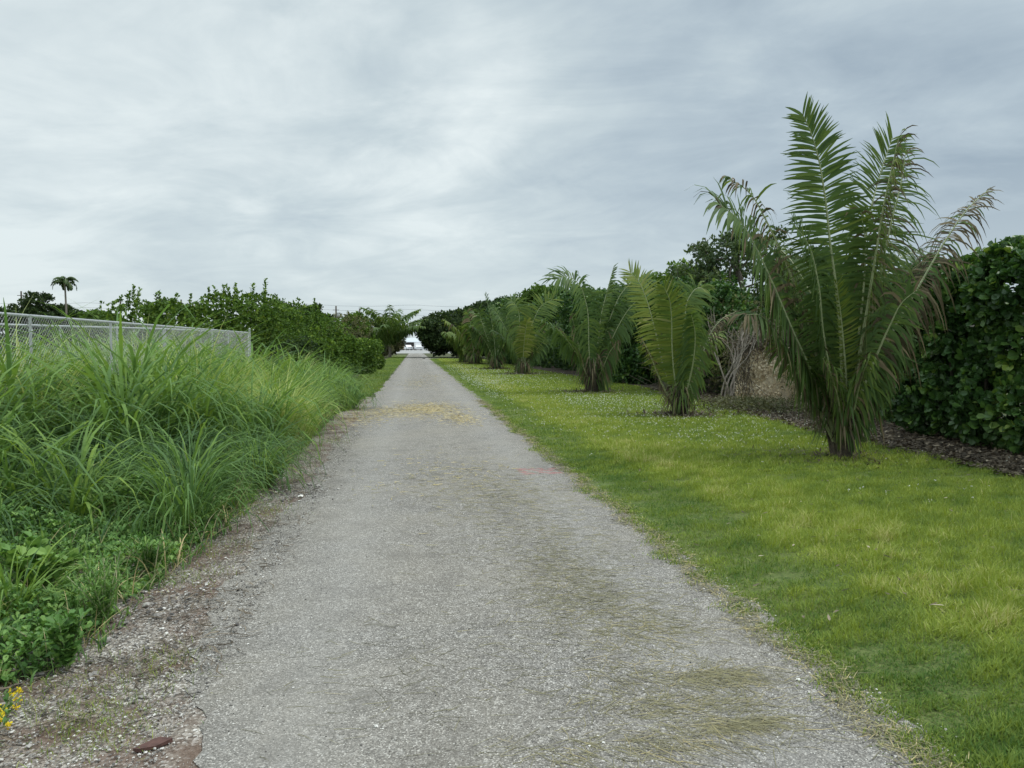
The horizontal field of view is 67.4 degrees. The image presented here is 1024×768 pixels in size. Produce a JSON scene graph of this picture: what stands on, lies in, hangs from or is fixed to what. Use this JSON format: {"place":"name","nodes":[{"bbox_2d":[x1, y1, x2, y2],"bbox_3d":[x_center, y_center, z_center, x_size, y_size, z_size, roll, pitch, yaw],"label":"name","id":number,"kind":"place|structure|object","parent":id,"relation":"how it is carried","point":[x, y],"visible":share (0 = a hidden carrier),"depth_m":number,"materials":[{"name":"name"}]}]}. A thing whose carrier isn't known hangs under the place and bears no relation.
{"place":"outdoors","nodes":[
{"label":"outdoors","id":0,"kind":"place"},
{"bbox_2d":[0,421,128,524],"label":"grass clump","id":1,"kind":"object","parent":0,"point":[22,468],"visible":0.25,"depth_m":6.84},
{"bbox_2d":[0,402,138,530],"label":"grass clump","id":2,"kind":"object","parent":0,"point":[39,474],"visible":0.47,"depth_m":6.34,"materials":[{"name":"plant"}]},
{"bbox_2d":[2,435,187,520],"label":"grass clump","id":3,"kind":"object","parent":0,"point":[97,484],"visible":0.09,"depth_m":7.06,"materials":[{"name":"plant"}]},
{"bbox_2d":[6,416,199,488],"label":"grass clump","id":4,"kind":"object","parent":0,"point":[130,430],"visible":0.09,"depth_m":7.84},
{"bbox_2d":[113,531,169,574],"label":"weed plant","id":5,"kind":"object","parent":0,"point":[147,550],"visible":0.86,"depth_m":5.22,"materials":[{"name":"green plant"}]},
{"bbox_2d":[0,397,374,767],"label":"shoulder","id":6,"kind":"object","parent":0,"point":[191,732],"visible":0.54,"depth_m":3.63},
{"bbox_2d":[0,687,22,729],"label":"flowering weed","id":7,"kind":"object","parent":6,"relation":"on","point":[6,699],"visible":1,"depth_m":3.20,"materials":[{"name":"yellow plant"}]},
{"bbox_2d":[0,531,87,588],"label":"weed plant","id":8,"kind":"object","parent":6,"relation":"on","point":[33,548],"visible":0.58,"depth_m":4.76,"materials":[{"name":"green plant"}]},
{"bbox_2d":[0,524,121,621],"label":"grass clump","id":9,"kind":"object","parent":6,"relation":"on","point":[5,592],"visible":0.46,"depth_m":4.35,"materials":[{"name":"plant"}]},
{"bbox_2d":[39,608,91,671],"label":"weed plant","id":10,"kind":"object","parent":6,"relation":"on","point":[61,633],"visible":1,"depth_m":3.73,"materials":[{"name":"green plant"}]},
{"bbox_2d":[58,545,127,629],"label":"weed plant","id":11,"kind":"object","parent":6,"relation":"on","point":[101,595],"visible":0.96,"depth_m":4.27,"materials":[{"name":"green plant"}]},
{"bbox_2d":[30,408,263,512],"bbox_3d":[-3.816,0.732,8.004,2.526,0.918,2.558,0,3,-7],"label":"grass clump","id":12,"kind":"object","parent":6,"relation":"on","point":[134,443],"visible":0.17,"depth_m":7.99,"materials":[{"name":"plant"}]},
{"bbox_2d":[133,736,172,752],"bbox_3d":[-1.423,1.430,3.045,0.062,0.016,0.129,2,3,34],"label":"bark strip","id":13,"kind":"object","parent":6,"relation":"on","point":[159,741],"visible":1,"depth_m":3.04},
{"bbox_2d":[0,432,359,767],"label":"gravel","id":14,"kind":"structure","parent":6,"relation":"on","point":[77,664],"depth_m":4.13,"materials":[{"name":"gravel"}]},
{"bbox_2d":[55,424,305,553],"bbox_3d":[-2.805,0.791,6.436,2.109,0.961,1.972,2,4,41],"label":"grass clump","id":15,"kind":"object","parent":6,"relation":"on","point":[177,504],"visible":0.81,"depth_m":6.36,"materials":[{"name":"plant"}]},
{"bbox_2d":[0,414,365,746],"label":"plant debris","id":16,"kind":"object","parent":6,"relation":"on","point":[175,639],"visible":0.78,"depth_m":4.19,"materials":[{"name":"brown plant"}]},
{"bbox_2d":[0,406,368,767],"bbox_3d":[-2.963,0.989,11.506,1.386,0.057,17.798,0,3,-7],"label":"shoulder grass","id":17,"kind":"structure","parent":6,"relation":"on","point":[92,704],"depth_m":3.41,"materials":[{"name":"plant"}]},
{"bbox_2d":[68,407,306,519],"bbox_3d":[-3.005,0.727,7.353,2.048,0.998,2.191,1,3,26],"label":"grass clump","id":18,"kind":"object","parent":6,"relation":"on","point":[183,462],"visible":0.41,"depth_m":7.36,"materials":[{"name":"plant"}]},
{"bbox_2d":[122,438,282,513],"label":"grass clump","id":19,"kind":"object","parent":6,"relation":"on","point":[226,473],"visible":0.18,"depth_m":7.49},
{"bbox_2d":[151,407,324,482],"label":"grass clump","id":20,"kind":"object","parent":6,"relation":"on","point":[231,427],"visible":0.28,"depth_m":9.01,"materials":[{"name":"plant"}]},
{"bbox_2d":[161,349,360,465],"bbox_3d":[-3.463,0.263,10.802,2.767,1.574,2.717,-2,3,-32],"label":"grass clump","id":21,"kind":"object","parent":6,"relation":"on","point":[270,418],"visible":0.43,"depth_m":10.77,"materials":[{"name":"plant"}]},
{"bbox_2d":[202,418,320,489],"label":"grass clump","id":22,"kind":"object","parent":6,"relation":"on","point":[272,458],"visible":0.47,"depth_m":8.44,"materials":[{"name":"plant"}]},
{"bbox_2d":[191,426,332,495],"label":"grass clump","id":23,"kind":"object","parent":6,"relation":"on","point":[270,470],"visible":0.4,"depth_m":8.44,"materials":[{"name":"plant"}]},
{"bbox_2d":[219,415,322,467],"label":"grass clump","id":24,"kind":"object","parent":6,"relation":"on","point":[279,437],"visible":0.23,"depth_m":10.02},
{"bbox_2d":[226,358,356,449],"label":"grass clump","id":25,"kind":"object","parent":6,"relation":"on","point":[289,407],"visible":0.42,"depth_m":11.33,"materials":[{"name":"plant"}]},
{"bbox_2d":[327,366,383,409],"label":"grass clump","id":26,"kind":"object","parent":6,"relation":"on","point":[358,399],"visible":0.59,"depth_m":19.18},
{"bbox_2d":[2,348,1020,593],"bbox_3d":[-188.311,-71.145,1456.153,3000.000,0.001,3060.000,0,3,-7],"label":"ground","id":27,"kind":"structure","parent":0,"point":[370,396],"depth_m":103.67,"materials":[{"name":"soil"}]},
{"bbox_2d":[11,290,64,337],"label":"skyline tree","id":28,"kind":"object","parent":27,"relation":"on","point":[37,308],"visible":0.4,"depth_m":96.64,"materials":[{"name":"green plant"}]},
{"bbox_2d":[33,304,75,346],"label":"skyline tree","id":29,"kind":"object","parent":27,"relation":"on","point":[62,309],"visible":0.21,"depth_m":96.00,"materials":[{"name":"green plant"}]},
{"bbox_2d":[0,341,118,443],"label":"grass clump","id":30,"kind":"object","parent":27,"relation":"on","point":[42,386],"visible":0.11,"depth_m":9.34,"materials":[{"name":"plant"}]},
{"bbox_2d":[0,354,127,476],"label":"grass clump","id":31,"kind":"object","parent":27,"relation":"on","point":[4,418],"visible":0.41,"depth_m":7.40,"materials":[{"name":"plant"}]},
{"bbox_2d":[0,470,129,570],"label":"grass clump","id":32,"kind":"object","parent":27,"relation":"on","point":[6,500],"visible":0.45,"depth_m":5.66,"materials":[{"name":"plant"}]},
{"bbox_2d":[0,304,131,427],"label":"grass clump","id":33,"kind":"object","parent":27,"relation":"on","point":[20,374],"visible":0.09,"depth_m":9.77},
{"bbox_2d":[0,350,160,531],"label":"grass clump","id":34,"kind":"object","parent":27,"relation":"on","point":[35,472],"visible":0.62,"depth_m":6.21,"materials":[{"name":"plant"}]},
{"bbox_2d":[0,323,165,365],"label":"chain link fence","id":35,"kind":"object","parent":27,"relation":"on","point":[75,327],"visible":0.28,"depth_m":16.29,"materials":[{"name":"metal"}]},
{"bbox_2d":[0,352,167,473],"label":"grass clump","id":36,"kind":"object","parent":27,"relation":"on","point":[24,400],"visible":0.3,"depth_m":8.43,"materials":[{"name":"plant"}]},
{"bbox_2d":[0,297,193,456],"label":"grass clump","id":37,"kind":"object","parent":27,"relation":"on","point":[4,368],"visible":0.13,"depth_m":8.64,"materials":[{"name":"plant"}]},
{"bbox_2d":[0,400,200,536],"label":"grass clump","id":38,"kind":"object","parent":27,"relation":"on","point":[83,508],"visible":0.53,"depth_m":6.52,"materials":[{"name":"plant"}]},
{"bbox_2d":[0,376,209,469],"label":"grass clump","id":39,"kind":"object","parent":27,"relation":"on","point":[65,415],"visible":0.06,"depth_m":8.37,"materials":[{"name":"plant"}]},
{"bbox_2d":[0,343,228,452],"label":"grass clump","id":40,"kind":"object","parent":27,"relation":"on","point":[134,399],"visible":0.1,"depth_m":9.50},
{"bbox_2d":[0,312,250,390],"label":"chain link fence","id":41,"kind":"object","parent":27,"relation":"on","point":[29,318],"visible":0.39,"depth_m":12.65,"materials":[{"name":"metal"}]},
{"bbox_2d":[0,447,259,683],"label":"weeds","id":42,"kind":"object","parent":27,"relation":"on","point":[28,626],"visible":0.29,"depth_m":5.29,"materials":[{"name":"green plant"}]},
{"bbox_2d":[0,330,263,360],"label":"brush","id":43,"kind":"object","parent":27,"relation":"on","point":[1,337],"visible":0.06,"depth_m":75.74,"materials":[{"name":"green plant"}]},
{"bbox_2d":[14,320,256,403],"bbox_3d":[-5.455,-0.002,11.515,3.496,2.025,3.559,1,3,11],"label":"grass clump","id":44,"kind":"object","parent":27,"relation":"on","point":[160,363],"visible":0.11,"depth_m":11.30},
{"bbox_2d":[88,284,192,357],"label":"shrub","id":45,"kind":"object","parent":27,"relation":"on","point":[121,308],"visible":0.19,"depth_m":28.87,"materials":[{"name":"green plant"}]},
{"bbox_2d":[0,293,287,436],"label":"grass clump","id":46,"kind":"object","parent":27,"relation":"on","point":[134,358],"visible":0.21,"depth_m":10.21,"materials":[{"name":"plant"}]},
{"bbox_2d":[0,315,287,486],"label":"grass clump","id":47,"kind":"object","parent":27,"relation":"on","point":[104,410],"visible":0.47,"depth_m":8.82,"materials":[{"name":"plant"}]},
{"bbox_2d":[1,330,289,457],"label":"grass clump","id":48,"kind":"object","parent":27,"relation":"on","point":[165,392],"visible":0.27,"depth_m":9.01,"materials":[{"name":"plant"}]},
{"bbox_2d":[42,301,251,376],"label":"grass clump","id":49,"kind":"object","parent":27,"relation":"on","point":[166,344],"visible":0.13,"depth_m":15.32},
{"bbox_2d":[132,293,208,354],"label":"shrub","id":50,"kind":"object","parent":27,"relation":"on","point":[170,308],"visible":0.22,"depth_m":28.82,"materials":[{"name":"green plant"}]},
{"bbox_2d":[0,370,356,695],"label":"wild grass","id":51,"kind":"structure","parent":27,"relation":"on","point":[182,555],"depth_m":5.49,"materials":[{"name":"plant"}]},
{"bbox_2d":[75,315,282,397],"bbox_3d":[-5.578,-0.163,13.218,3.824,2.175,3.755,1,3,12],"label":"grass clump","id":52,"kind":"object","parent":27,"relation":"on","point":[163,366],"visible":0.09,"depth_m":13.32,"materials":[{"name":"plant"}]},
{"bbox_2d":[80,409,277,480],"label":"grass clump","id":53,"kind":"object","parent":27,"relation":"on","point":[182,444],"visible":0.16,"depth_m":8.66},
{"bbox_2d":[89,354,286,451],"bbox_3d":[-4.011,0.348,9.742,2.609,1.512,2.657,0,3,6],"label":"grass clump","id":54,"kind":"object","parent":27,"relation":"on","point":[214,413],"visible":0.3,"depth_m":9.55,"materials":[{"name":"plant"}]},
{"bbox_2d":[163,293,225,352],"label":"shrub","id":55,"kind":"object","parent":27,"relation":"on","point":[192,307],"visible":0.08,"depth_m":30.31,"materials":[{"name":"green plant"}]},
{"bbox_2d":[129,320,279,408],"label":"grass clump","id":56,"kind":"object","parent":27,"relation":"on","point":[208,368],"visible":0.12,"depth_m":12.06,"materials":[{"name":"plant"}]},
{"bbox_2d":[107,306,306,390],"bbox_3d":[-6.095,-0.401,15.355,4.103,2.433,4.252,2,3,28],"label":"grass clump","id":57,"kind":"object","parent":27,"relation":"on","point":[187,356],"visible":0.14,"depth_m":15.32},
{"bbox_2d":[186,282,263,357],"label":"shrub","id":58,"kind":"object","parent":27,"relation":"on","point":[235,302],"visible":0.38,"depth_m":29.96,"materials":[{"name":"green plant"}]},
{"bbox_2d":[152,367,327,453],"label":"grass clump","id":59,"kind":"object","parent":27,"relation":"on","point":[228,407],"visible":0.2,"depth_m":10.16,"materials":[{"name":"plant"}]},
{"bbox_2d":[215,278,297,361],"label":"shrub","id":60,"kind":"object","parent":27,"relation":"on","point":[280,308],"visible":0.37,"depth_m":31.35,"materials":[{"name":"green plant"}]},
{"bbox_2d":[210,326,343,376],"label":"grass clump","id":61,"kind":"object","parent":27,"relation":"on","point":[266,353],"visible":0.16,"depth_m":20.42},
{"bbox_2d":[251,296,304,354],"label":"shrub","id":62,"kind":"object","parent":27,"relation":"on","point":[296,319],"visible":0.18,"depth_m":33.65,"materials":[{"name":"green plant"}]},
{"bbox_2d":[269,334,321,369],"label":"shrub","id":63,"kind":"object","parent":27,"relation":"on","point":[301,343],"visible":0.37,"depth_m":28.70,"materials":[{"name":"green plant"}]},
{"bbox_2d":[272,296,336,349],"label":"shrub","id":64,"kind":"object","parent":27,"relation":"on","point":[307,323],"visible":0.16,"depth_m":36.99,"materials":[{"name":"green plant"}]},
{"bbox_2d":[295,322,350,375],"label":"shrub","id":65,"kind":"object","parent":27,"relation":"on","point":[329,350],"visible":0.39,"depth_m":31.82,"materials":[{"name":"green plant"}]},
{"bbox_2d":[325,324,364,377],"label":"shrub","id":66,"kind":"object","parent":27,"relation":"on","point":[352,346],"visible":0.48,"depth_m":36.83,"materials":[{"name":"green plant"}]},
{"bbox_2d":[327,311,374,337],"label":"shrub","id":67,"kind":"object","parent":27,"relation":"on","point":[345,320],"visible":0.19,"depth_m":60.60,"materials":[{"name":"green plant"}]},
{"bbox_2d":[356,337,381,374],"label":"shrub","id":68,"kind":"object","parent":27,"relation":"on","point":[371,351],"visible":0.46,"depth_m":42.83,"materials":[{"name":"green plant"}]},
{"bbox_2d":[337,355,406,412],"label":"verge","id":69,"kind":"structure","parent":27,"relation":"on","point":[393,356],"depth_m":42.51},
{"bbox_2d":[262,352,376,418],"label":"grass clump","id":70,"kind":"object","parent":69,"relation":"on","point":[327,386],"visible":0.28,"depth_m":16.70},
{"bbox_2d":[351,305,426,357],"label":"coconut palm","id":71,"kind":"object","parent":27,"relation":"on","point":[389,333],"visible":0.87,"depth_m":102.15,"materials":[{"name":"green plant"}]},
{"bbox_2d":[414,308,464,356],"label":"dark tree","id":72,"kind":"object","parent":27,"relation":"on","point":[431,339],"visible":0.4,"depth_m":100.75,"materials":[{"name":"green plant"}]},
{"bbox_2d":[451,295,504,356],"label":"dark tree","id":73,"kind":"object","parent":27,"relation":"on","point":[457,322],"visible":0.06,"depth_m":96.50,"materials":[{"name":"green plant"}]},
{"bbox_2d":[501,282,559,319],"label":"leafy tree","id":74,"kind":"object","parent":27,"relation":"on","point":[537,289],"visible":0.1,"depth_m":62.85,"materials":[{"name":"green plant"}]},
{"bbox_2d":[645,257,721,284],"bbox_3d":[8.343,-3.109,37.211,5.263,5.844,5.788,3,4,43],"label":"leafy tree","id":75,"kind":"object","parent":27,"relation":"on","point":[656,276],"visible":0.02,"depth_m":36.24,"materials":[{"name":"green plant"}]},
{"bbox_2d":[668,225,839,310],"bbox_3d":[9.115,-2.954,29.127,6.453,6.304,6.104,2,3,34],"label":"umbrella tree","id":76,"kind":"object","parent":27,"relation":"on","point":[708,271],"visible":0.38,"depth_m":28.94,"materials":[{"name":"green plant"}]},
{"bbox_2d":[531,366,1023,476],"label":"leaf bed","id":77,"kind":"object","parent":27,"relation":"on","point":[559,370],"visible":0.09,"depth_m":13.93,"materials":[{"name":"plant"}]},
{"bbox_2d":[533,280,592,370],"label":"hedge bush","id":78,"kind":"object","parent":77,"relation":"on","point":[561,365],"visible":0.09,"depth_m":48.95,"materials":[{"name":"green plant"}]},
{"bbox_2d":[549,281,605,370],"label":"hedge bush","id":79,"kind":"object","parent":77,"relation":"on","point":[565,318],"visible":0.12,"depth_m":44.08,"materials":[{"name":"green plant"}]},
{"bbox_2d":[610,276,676,383],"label":"hedge bush","id":80,"kind":"object","parent":77,"relation":"on","point":[632,359],"visible":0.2,"depth_m":31.63,"materials":[{"name":"green plant"}]},
{"bbox_2d":[641,275,735,388],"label":"hedge bush","id":81,"kind":"object","parent":77,"relation":"on","point":[683,279],"visible":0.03,"depth_m":27.83,"materials":[{"name":"green plant"}]},
{"bbox_2d":[679,271,774,394],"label":"hedge bush","id":82,"kind":"object","parent":77,"relation":"on","point":[726,292],"visible":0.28,"depth_m":24.48,"materials":[{"name":"green plant"}]},
{"bbox_2d":[702,304,769,403],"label":"dead shrub","id":83,"kind":"object","parent":77,"relation":"on","point":[737,361],"visible":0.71,"depth_m":20.95,"materials":[{"name":"grey plant"}]},
{"bbox_2d":[654,393,822,415],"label":"ground cover","id":84,"kind":"object","parent":77,"relation":"on","point":[748,401],"visible":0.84,"depth_m":18.81,"materials":[{"name":"green plant"}]},
{"bbox_2d":[703,293,774,394],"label":"scrub bush","id":85,"kind":"object","parent":77,"relation":"on","point":[724,370],"visible":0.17,"depth_m":24.13,"materials":[{"name":"green plant"}]},
{"bbox_2d":[717,319,796,396],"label":"brown vine","id":86,"kind":"object","parent":77,"relation":"on","point":[744,354],"visible":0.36,"depth_m":21.73,"materials":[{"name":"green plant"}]},
{"bbox_2d":[734,348,801,401],"bbox_3d":[7.474,-0.266,22.155,2.212,1.624,1.119,0,3,-7],"label":"dry hedge end","id":87,"kind":"object","parent":77,"relation":"on","point":[765,382],"visible":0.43,"depth_m":21.74,"materials":[{"name":"beige plant"}]},
{"bbox_2d":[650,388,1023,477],"bbox_3d":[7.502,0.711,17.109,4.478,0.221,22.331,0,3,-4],"label":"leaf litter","id":88,"kind":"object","parent":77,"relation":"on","point":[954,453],"visible":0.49,"depth_m":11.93,"materials":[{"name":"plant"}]},
{"bbox_2d":[795,235,1023,455],"bbox_3d":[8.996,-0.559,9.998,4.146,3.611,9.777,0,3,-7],"label":"hedge","id":89,"kind":"object","parent":77,"relation":"on","point":[944,399],"visible":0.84,"depth_m":11.96,"materials":[{"name":"green plant"}]},
{"bbox_2d":[759,248,855,336],"bbox_3d":[10.084,-2.163,25.886,4.178,5.052,3.788,0,3,-7],"label":"leafy tree","id":90,"kind":"object","parent":27,"relation":"on","point":[785,272],"visible":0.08,"depth_m":25.02,"materials":[{"name":"green plant"}]},
{"bbox_2d":[0,0,1023,342],"label":"sky","id":91,"kind":"structure","parent":0,"point":[350,155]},
{"bbox_2d":[429,358,654,391],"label":"lawn grass","id":92,"kind":"structure","parent":0,"point":[517,385],"depth_m":34.73,"materials":[{"name":"plant"}]},
{"bbox_2d":[184,353,959,767],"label":"road","id":93,"kind":"structure","parent":0,"point":[250,709],"depth_m":4.20,"materials":[{"name":"gravel"}]},
{"bbox_2d":[323,373,579,533],"bbox_3d":[-3.204,0.259,26.453,4.215,0.024,41.119,0,3,-6],"label":"straw","id":94,"kind":"object","parent":93,"relation":"on","point":[418,411],"visible":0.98,"depth_m":17.34,"materials":[{"name":"plant"}]},
{"bbox_2d":[160,459,922,767],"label":"grass clippings","id":95,"kind":"object","parent":93,"relation":"on","point":[737,725],"depth_m":3.67,"materials":[{"name":"plant"}]},
{"bbox_2d":[131,412,968,767],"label":"grit","id":96,"kind":"object","parent":93,"relation":"on","point":[543,640],"visible":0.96,"depth_m":3.94,"materials":[{"name":"gravel"}]},
{"bbox_2d":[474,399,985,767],"bbox_3d":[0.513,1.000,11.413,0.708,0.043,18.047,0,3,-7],"label":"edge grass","id":97,"kind":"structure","parent":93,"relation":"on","point":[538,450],"depth_m":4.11,"materials":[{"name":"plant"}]},
{"bbox_2d":[473,390,980,477],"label":"lawn grass","id":98,"kind":"structure","parent":0,"point":[663,460],"depth_m":12.46,"materials":[{"name":"plant"}]},
{"bbox_2d":[432,359,1023,767],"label":"lawn","id":99,"kind":"structure","parent":0,"point":[777,574],"depth_m":5.39,"materials":[{"name":"plant"}]},
{"bbox_2d":[441,322,473,361],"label":"coconut palm","id":100,"kind":"object","parent":99,"relation":"on","point":[452,338],"visible":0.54,"depth_m":70.71,"materials":[{"name":"green plant"}]},
{"bbox_2d":[442,306,498,363],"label":"coconut palm","id":101,"kind":"object","parent":99,"relation":"on","point":[474,354],"visible":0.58,"depth_m":65.80,"materials":[{"name":"green plant"}]},
{"bbox_2d":[465,292,520,368],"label":"coconut palm","id":102,"kind":"object","parent":99,"relation":"on","point":[491,345],"visible":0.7,"depth_m":51.73,"materials":[{"name":"green plant"}]},
{"bbox_2d":[488,289,562,373],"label":"coconut palm","id":103,"kind":"object","parent":99,"relation":"on","point":[527,349],"visible":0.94,"depth_m":42.55,"materials":[{"name":"green plant"}]},
{"bbox_2d":[534,263,658,392],"bbox_3d":[2.906,-1.808,25.934,4.778,4.573,2.255,-1,3,-15],"label":"coconut palm","id":104,"kind":"object","parent":99,"relation":"on","point":[604,353],"visible":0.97,"depth_m":25.67,"materials":[{"name":"green plant"}]},
{"bbox_2d":[618,260,739,416],"bbox_3d":[3.933,-1.037,17.334,2.908,3.670,1.547,-1,3,-25],"label":"coconut palm","id":105,"kind":"object","parent":99,"relation":"on","point":[689,358],"visible":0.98,"depth_m":17.21,"materials":[{"name":"green plant"}]},
{"bbox_2d":[453,360,969,474],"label":"leaf mulch","id":106,"kind":"object","parent":99,"relation":"on","point":[686,414],"visible":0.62,"depth_m":17.31,"materials":[{"name":"plant"}]},
{"bbox_2d":[444,364,1009,499],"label":"clover flowers","id":107,"kind":"object","parent":99,"relation":"on","point":[467,368],"visible":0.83,"depth_m":19.86,"materials":[{"name":"white plant"}]},
{"bbox_2d":[686,91,1002,458],"bbox_3d":[4.647,-1.453,10.819,4.706,5.144,2.142,0,3,-7],"label":"coconut palm","id":108,"kind":"object","parent":99,"relation":"on","point":[862,351],"visible":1,"depth_m":10.62,"materials":[{"name":"green plant"}]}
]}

